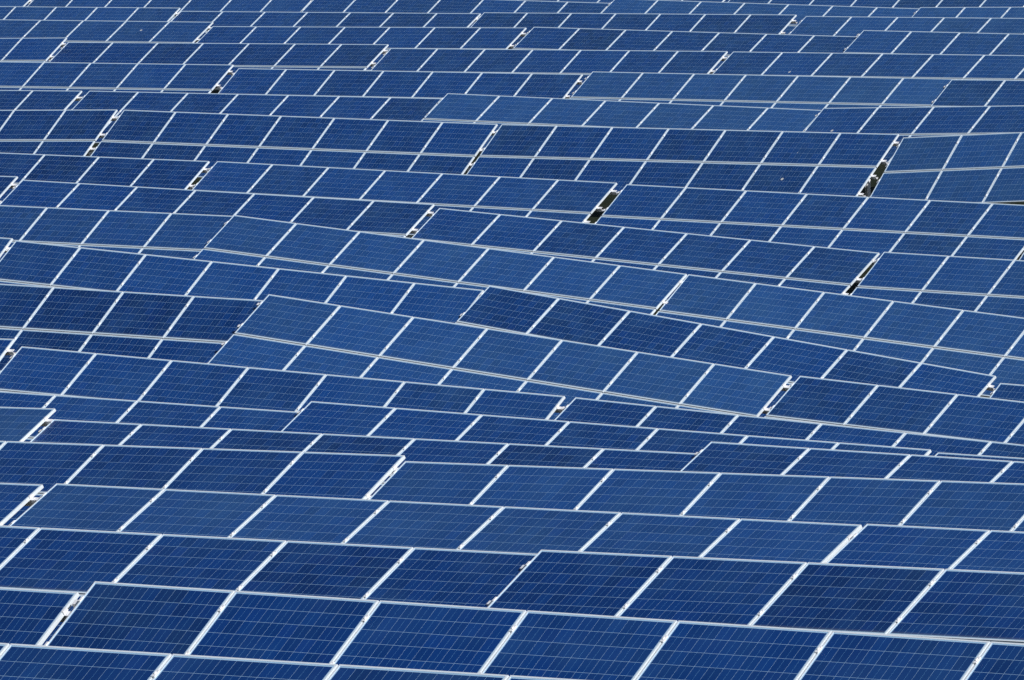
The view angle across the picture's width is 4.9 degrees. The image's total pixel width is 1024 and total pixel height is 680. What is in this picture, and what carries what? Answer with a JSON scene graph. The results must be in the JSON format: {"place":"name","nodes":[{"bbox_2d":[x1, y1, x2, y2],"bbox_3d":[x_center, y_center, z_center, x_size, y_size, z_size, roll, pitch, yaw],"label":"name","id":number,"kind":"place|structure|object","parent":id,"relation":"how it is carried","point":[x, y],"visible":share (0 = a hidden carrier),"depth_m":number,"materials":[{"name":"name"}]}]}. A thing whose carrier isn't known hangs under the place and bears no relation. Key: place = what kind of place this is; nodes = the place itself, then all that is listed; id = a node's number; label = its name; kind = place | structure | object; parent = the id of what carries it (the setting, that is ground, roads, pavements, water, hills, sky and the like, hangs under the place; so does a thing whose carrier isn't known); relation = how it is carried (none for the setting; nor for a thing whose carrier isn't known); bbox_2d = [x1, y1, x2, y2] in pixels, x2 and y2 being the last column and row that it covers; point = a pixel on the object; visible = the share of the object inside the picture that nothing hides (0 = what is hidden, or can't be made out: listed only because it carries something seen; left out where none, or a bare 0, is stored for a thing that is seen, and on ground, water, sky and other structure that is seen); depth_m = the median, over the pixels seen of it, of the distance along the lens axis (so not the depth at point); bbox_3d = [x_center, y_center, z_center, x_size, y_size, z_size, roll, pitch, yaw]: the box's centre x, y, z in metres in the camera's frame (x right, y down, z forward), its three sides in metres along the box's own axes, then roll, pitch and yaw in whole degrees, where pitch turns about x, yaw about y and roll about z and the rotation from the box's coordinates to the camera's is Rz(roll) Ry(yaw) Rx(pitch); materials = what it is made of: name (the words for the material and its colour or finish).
{"place":"outdoors","nodes":[
{"label":"outdoors","id":0,"kind":"place"},
{"bbox_2d":[86,90,1023,314],"bbox_3d":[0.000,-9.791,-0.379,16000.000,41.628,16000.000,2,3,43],"label":"ground","id":1,"kind":"structure","parent":0,"point":[607,201],"depth_m":269.13,"materials":[{"name":"brown soil"}]},
{"bbox_2d":[0,237,12,256],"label":"solar panel","id":2,"kind":"object","parent":1,"relation":"on","point":[5,243],"visible":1,"depth_m":218.33,"materials":[{"name":"blue glass"}]},
{"bbox_2d":[0,338,15,359],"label":"solar panel","id":3,"kind":"object","parent":1,"relation":"on","point":[5,345],"visible":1,"depth_m":189.45,"materials":[{"name":"blue glass"}]},
{"bbox_2d":[0,176,17,201],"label":"solar panel","id":4,"kind":"object","parent":1,"relation":"on","point":[6,183],"visible":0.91,"depth_m":247.15,"materials":[{"name":"blue glass"}]},
{"bbox_2d":[0,0,32,5],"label":"solar panel","id":5,"kind":"object","parent":1,"relation":"on","point":[14,2],"visible":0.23,"depth_m":362.32,"materials":[{"name":"blue glass"}]},
{"bbox_2d":[0,483,43,525],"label":"solar table","id":6,"kind":"object","parent":1,"relation":"on","point":[15,498],"visible":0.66,"depth_m":131.26,"materials":[{"name":"blue glass"}]},
{"bbox_2d":[0,407,55,441],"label":"solar table","id":7,"kind":"object","parent":1,"relation":"on","point":[21,424],"visible":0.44,"depth_m":160.16,"materials":[{"name":"blue glass"}]},
{"bbox_2d":[0,38,66,61],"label":"solar table","id":8,"kind":"object","parent":1,"relation":"on","point":[28,49],"visible":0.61,"depth_m":318.49,"materials":[{"name":"blue glass"}]},
{"bbox_2d":[0,587,79,644],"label":"solar table","id":9,"kind":"object","parent":1,"relation":"on","point":[32,616],"visible":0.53,"depth_m":102.22,"materials":[{"name":"blue glass"}]},
{"bbox_2d":[0,90,81,109],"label":"solar table","id":10,"kind":"object","parent":1,"relation":"on","point":[36,100],"visible":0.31,"depth_m":289.57,"materials":[{"name":"blue glass"}]},
{"bbox_2d":[0,109,117,155],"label":"solar table","id":11,"kind":"object","parent":1,"relation":"on","point":[66,132],"visible":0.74,"depth_m":274.52,"materials":[{"name":"blue glass"}]},
{"bbox_2d":[0,6,179,20],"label":"solar table","id":12,"kind":"object","parent":1,"relation":"on","point":[89,13],"visible":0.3,"depth_m":345.86,"materials":[{"name":"blue glass"}]},
{"bbox_2d":[0,153,209,200],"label":"solar table","id":13,"kind":"object","parent":1,"relation":"on","point":[162,173],"visible":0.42,"depth_m":259.26,"materials":[{"name":"blue glass"}]},
{"bbox_2d":[0,19,212,61],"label":"solar table","id":14,"kind":"object","parent":1,"relation":"on","point":[130,31],"visible":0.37,"depth_m":330.92,"materials":[{"name":"blue glass"}]},
{"bbox_2d":[0,205,232,259],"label":"solar table","id":15,"kind":"object","parent":1,"relation":"on","point":[182,235],"visible":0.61,"depth_m":230.40,"materials":[{"name":"blue glass"}]},
{"bbox_2d":[0,62,233,109],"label":"solar table","id":16,"kind":"object","parent":1,"relation":"on","point":[85,78],"visible":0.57,"depth_m":301.91,"materials":[{"name":"blue glass"}]},
{"bbox_2d":[0,284,262,371],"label":"solar table","id":17,"kind":"object","parent":1,"relation":"on","point":[200,329],"visible":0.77,"depth_m":201.55,"materials":[{"name":"blue glass"}]},
{"bbox_2d":[0,391,296,441],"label":"solar table","id":18,"kind":"object","parent":1,"relation":"on","point":[111,410],"visible":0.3,"depth_m":172.87,"materials":[{"name":"blue glass"}]},
{"bbox_2d":[28,0,311,21],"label":"solar table","id":19,"kind":"object","parent":1,"relation":"on","point":[251,5],"visible":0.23,"depth_m":356.97,"materials":[{"name":"blue glass"}]},
{"bbox_2d":[0,441,404,525],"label":"solar table","id":20,"kind":"object","parent":1,"relation":"on","point":[47,465],"visible":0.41,"depth_m":143.53,"materials":[{"name":"blue glass"}]},
{"bbox_2d":[0,180,434,236],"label":"solar table","id":21,"kind":"object","parent":1,"relation":"on","point":[402,219],"visible":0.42,"depth_m":242.51,"materials":[{"name":"blue glass"}]},
{"bbox_2d":[49,42,388,89],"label":"solar table","id":22,"kind":"object","parent":1,"relation":"on","point":[307,56],"visible":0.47,"depth_m":313.27,"materials":[{"name":"blue glass"}]},
{"bbox_2d":[0,240,483,322],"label":"solar table","id":23,"kind":"object","parent":1,"relation":"on","point":[37,264],"visible":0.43,"depth_m":214.45,"materials":[{"name":"blue glass"}]},
{"bbox_2d":[71,91,441,143],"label":"solar table","id":24,"kind":"object","parent":1,"relation":"on","point":[395,108],"visible":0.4,"depth_m":284.42,"materials":[{"name":"blue glass"}]},
{"bbox_2d":[0,525,536,644],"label":"solar table","id":25,"kind":"object","parent":1,"relation":"on","point":[80,562],"visible":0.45,"depth_m":114.61,"materials":[{"name":"blue glass"}]},
{"bbox_2d":[0,346,564,419],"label":"solar table","id":26,"kind":"object","parent":1,"relation":"on","point":[55,372],"visible":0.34,"depth_m":185.85,"materials":[{"name":"blue glass"}]},
{"bbox_2d":[0,643,579,679],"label":"solar table","id":27,"kind":"object","parent":1,"relation":"on","point":[28,662],"visible":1,"depth_m":87.01,"materials":[{"name":"blue glass"}]},
{"bbox_2d":[91,110,497,177],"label":"solar table","id":28,"kind":"object","parent":1,"relation":"on","point":[410,146],"visible":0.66,"depth_m":269.24,"materials":[{"name":"blue glass"}]},
{"bbox_2d":[172,11,480,42],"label":"solar table","id":29,"kind":"object","parent":1,"relation":"on","point":[303,19],"visible":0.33,"depth_m":339.31,"materials":[{"name":"blue glass"}]},
{"bbox_2d":[196,26,526,69],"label":"solar table","id":30,"kind":"object","parent":1,"relation":"on","point":[457,37],"visible":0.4,"depth_m":323.73,"materials":[{"name":"blue glass"}]},
{"bbox_2d":[30,419,694,495],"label":"solar table","id":31,"kind":"object","parent":1,"relation":"on","point":[134,434],"visible":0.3,"depth_m":155.88,"materials":[{"name":"blue glass"}]},
{"bbox_2d":[219,68,582,98],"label":"solar table","id":32,"kind":"object","parent":1,"relation":"on","point":[405,84],"visible":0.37,"depth_m":295.43,"materials":[{"name":"blue glass"}]},
{"bbox_2d":[192,161,617,237],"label":"solar table","id":33,"kind":"object","parent":1,"relation":"on","point":[569,200],"visible":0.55,"depth_m":252.78,"materials":[{"name":"blue glass"}]},
{"bbox_2d":[8,483,861,562],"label":"solar table","id":34,"kind":"object","parent":1,"relation":"on","point":[317,519],"visible":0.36,"depth_m":126.91,"materials":[{"name":"blue glass"}]},
{"bbox_2d":[193,215,686,314],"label":"solar table","id":35,"kind":"object","parent":1,"relation":"on","point":[244,240],"visible":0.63,"depth_m":224.56,"materials":[{"name":"blue glass"}]},
{"bbox_2d":[301,0,608,26],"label":"solar table","id":36,"kind":"object","parent":1,"relation":"on","point":[445,6],"visible":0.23,"depth_m":349.84,"materials":[{"name":"blue glass"}]},
{"bbox_2d":[208,294,791,419],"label":"solar table","id":37,"kind":"object","parent":1,"relation":"on","point":[276,332],"visible":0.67,"depth_m":195.91,"materials":[{"name":"blue glass"}]},
{"bbox_2d":[44,581,1023,679],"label":"solar table","id":38,"kind":"object","parent":1,"relation":"on","point":[171,620],"visible":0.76,"depth_m":98.50,"materials":[{"name":"blue glass"}]},
{"bbox_2d":[371,48,727,96],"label":"solar table","id":39,"kind":"object","parent":1,"relation":"on","point":[586,63],"visible":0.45,"depth_m":305.64,"materials":[{"name":"blue glass"}]},
{"bbox_2d":[282,401,930,454],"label":"solar table","id":40,"kind":"object","parent":1,"relation":"on","point":[334,418],"visible":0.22,"depth_m":167.99,"materials":[{"name":"blue glass"}]},
{"bbox_2d":[422,93,820,173],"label":"solar table","id":41,"kind":"object","parent":1,"relation":"on","point":[498,110],"visible":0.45,"depth_m":276.69,"materials":[{"name":"blue glass"}]},
{"bbox_2d":[531,0,724,2],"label":"solar panel","id":42,"kind":"object","parent":1,"relation":"on","point":[603,1],"depth_m":359.49,"materials":[{"name":"blue glass"}]},
{"bbox_2d":[471,12,797,46],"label":"solar table","id":43,"kind":"object","parent":1,"relation":"on","point":[756,23],"visible":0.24,"depth_m":331.05,"materials":[{"name":"blue glass"}]},
{"bbox_2d":[412,208,879,300],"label":"solar table","id":44,"kind":"object","parent":1,"relation":"on","point":[827,269],"visible":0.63,"depth_m":234.34,"materials":[{"name":"blue glass"}]},
{"bbox_2d":[466,124,898,196],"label":"solar table","id":45,"kind":"object","parent":1,"relation":"on","point":[834,163],"visible":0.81,"depth_m":260.95,"materials":[{"name":"blue glass"}]},
{"bbox_2d":[513,27,855,69],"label":"solar table","id":46,"kind":"object","parent":1,"relation":"on","point":[550,38],"visible":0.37,"depth_m":316.49,"materials":[{"name":"blue glass"}]},
{"bbox_2d":[368,461,1023,531],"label":"solar table","id":47,"kind":"object","parent":1,"relation":"on","point":[863,502],"visible":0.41,"depth_m":137.69,"materials":[{"name":"blue glass"}]},
{"bbox_2d":[455,286,995,416],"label":"solar table","id":48,"kind":"object","parent":1,"relation":"on","point":[503,309],"visible":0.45,"depth_m":206.53,"materials":[{"name":"blue glass"}]},
{"bbox_2d":[486,550,1023,643],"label":"solar table","id":49,"kind":"object","parent":1,"relation":"on","point":[980,605],"visible":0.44,"depth_m":109.88,"materials":[{"name":"blue glass"}]},
{"bbox_2d":[602,0,918,33],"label":"solar table","id":50,"kind":"object","parent":1,"relation":"on","point":[801,12],"visible":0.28,"depth_m":342.13,"materials":[{"name":"blue glass"}]},
{"bbox_2d":[570,71,951,109],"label":"solar table","id":51,"kind":"object","parent":1,"relation":"on","point":[797,92],"visible":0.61,"depth_m":287.11,"materials":[{"name":"blue glass"}]},
{"bbox_2d":[555,397,1023,457],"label":"solar table","id":52,"kind":"object","parent":1,"relation":"on","point":[577,409],"visible":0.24,"depth_m":178.56,"materials":[{"name":"blue glass"}]},
{"bbox_2d":[593,184,1023,265],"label":"solar table","id":53,"kind":"object","parent":1,"relation":"on","point":[880,225],"visible":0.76,"depth_m":244.79,"materials":[{"name":"blue glass"}]},
{"bbox_2d":[656,274,1023,397],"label":"solar table","id":54,"kind":"object","parent":1,"relation":"on","point":[981,342],"visible":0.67,"depth_m":217.20,"materials":[{"name":"blue glass"}]},
{"bbox_2d":[681,442,1023,482],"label":"solar table","id":55,"kind":"object","parent":1,"relation":"on","point":[722,457],"visible":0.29,"depth_m":150.12,"materials":[{"name":"blue glass"}]},
{"bbox_2d":[713,52,1023,79],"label":"solar table","id":56,"kind":"object","parent":1,"relation":"on","point":[974,67],"visible":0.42,"depth_m":298.11,"materials":[{"name":"blue glass"}]},
{"bbox_2d":[728,0,1023,7],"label":"solar table","id":57,"kind":"object","parent":1,"relation":"on","point":[934,3],"visible":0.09,"depth_m":351.35,"materials":[{"name":"blue glass"}]},
{"bbox_2d":[765,376,1023,444],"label":"solar table","id":58,"kind":"object","parent":1,"relation":"on","point":[847,403],"visible":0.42,"depth_m":189.88,"materials":[{"name":"blue glass"}]},
{"bbox_2d":[789,16,1023,35],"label":"solar table","id":59,"kind":"object","parent":1,"relation":"on","point":[833,25],"visible":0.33,"depth_m":324.84,"materials":[{"name":"blue glass"}]},
{"bbox_2d":[804,105,1023,162],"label":"solar table","id":60,"kind":"object","parent":1,"relation":"on","point":[902,122],"visible":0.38,"depth_m":270.06,"materials":[{"name":"blue glass"}]},
{"bbox_2d":[825,524,1023,571],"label":"solar table","id":61,"kind":"object","parent":1,"relation":"on","point":[928,547],"visible":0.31,"depth_m":122.12,"materials":[{"name":"blue glass"}]},
{"bbox_2d":[843,30,1023,54],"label":"solar table","id":62,"kind":"object","parent":1,"relation":"on","point":[898,42],"visible":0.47,"depth_m":310.28,"materials":[{"name":"blue glass"}]},
{"bbox_2d":[850,252,1023,317],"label":"solar table","id":63,"kind":"object","parent":1,"relation":"on","point":[989,285],"visible":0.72,"depth_m":229.11,"materials":[{"name":"blue glass"}]},
{"bbox_2d":[870,132,1023,203],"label":"solar table","id":64,"kind":"object","parent":1,"relation":"on","point":[984,168],"visible":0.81,"depth_m":255.67,"materials":[{"name":"blue glass"}]},
{"bbox_2d":[912,7,1023,17],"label":"solar table","id":65,"kind":"object","parent":1,"relation":"on","point":[987,12],"visible":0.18,"depth_m":336.41,"materials":[{"name":"blue glass"}]},
{"bbox_2d":[931,79,1023,106],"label":"solar table","id":66,"kind":"object","parent":1,"relation":"on","point":[958,92],"visible":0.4,"depth_m":282.37,"materials":[{"name":"blue glass"}]},
{"bbox_2d":[935,452,1023,461],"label":"solar panel","id":67,"kind":"object","parent":1,"relation":"on","point":[980,456],"visible":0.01,"depth_m":162.39,"materials":[{"name":"blue glass"}]},
{"bbox_2d":[990,383,1023,401],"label":"solar panel","id":68,"kind":"object","parent":1,"relation":"on","point":[1006,391],"visible":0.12,"depth_m":202.01,"materials":[{"name":"blue glass"}]}
]}

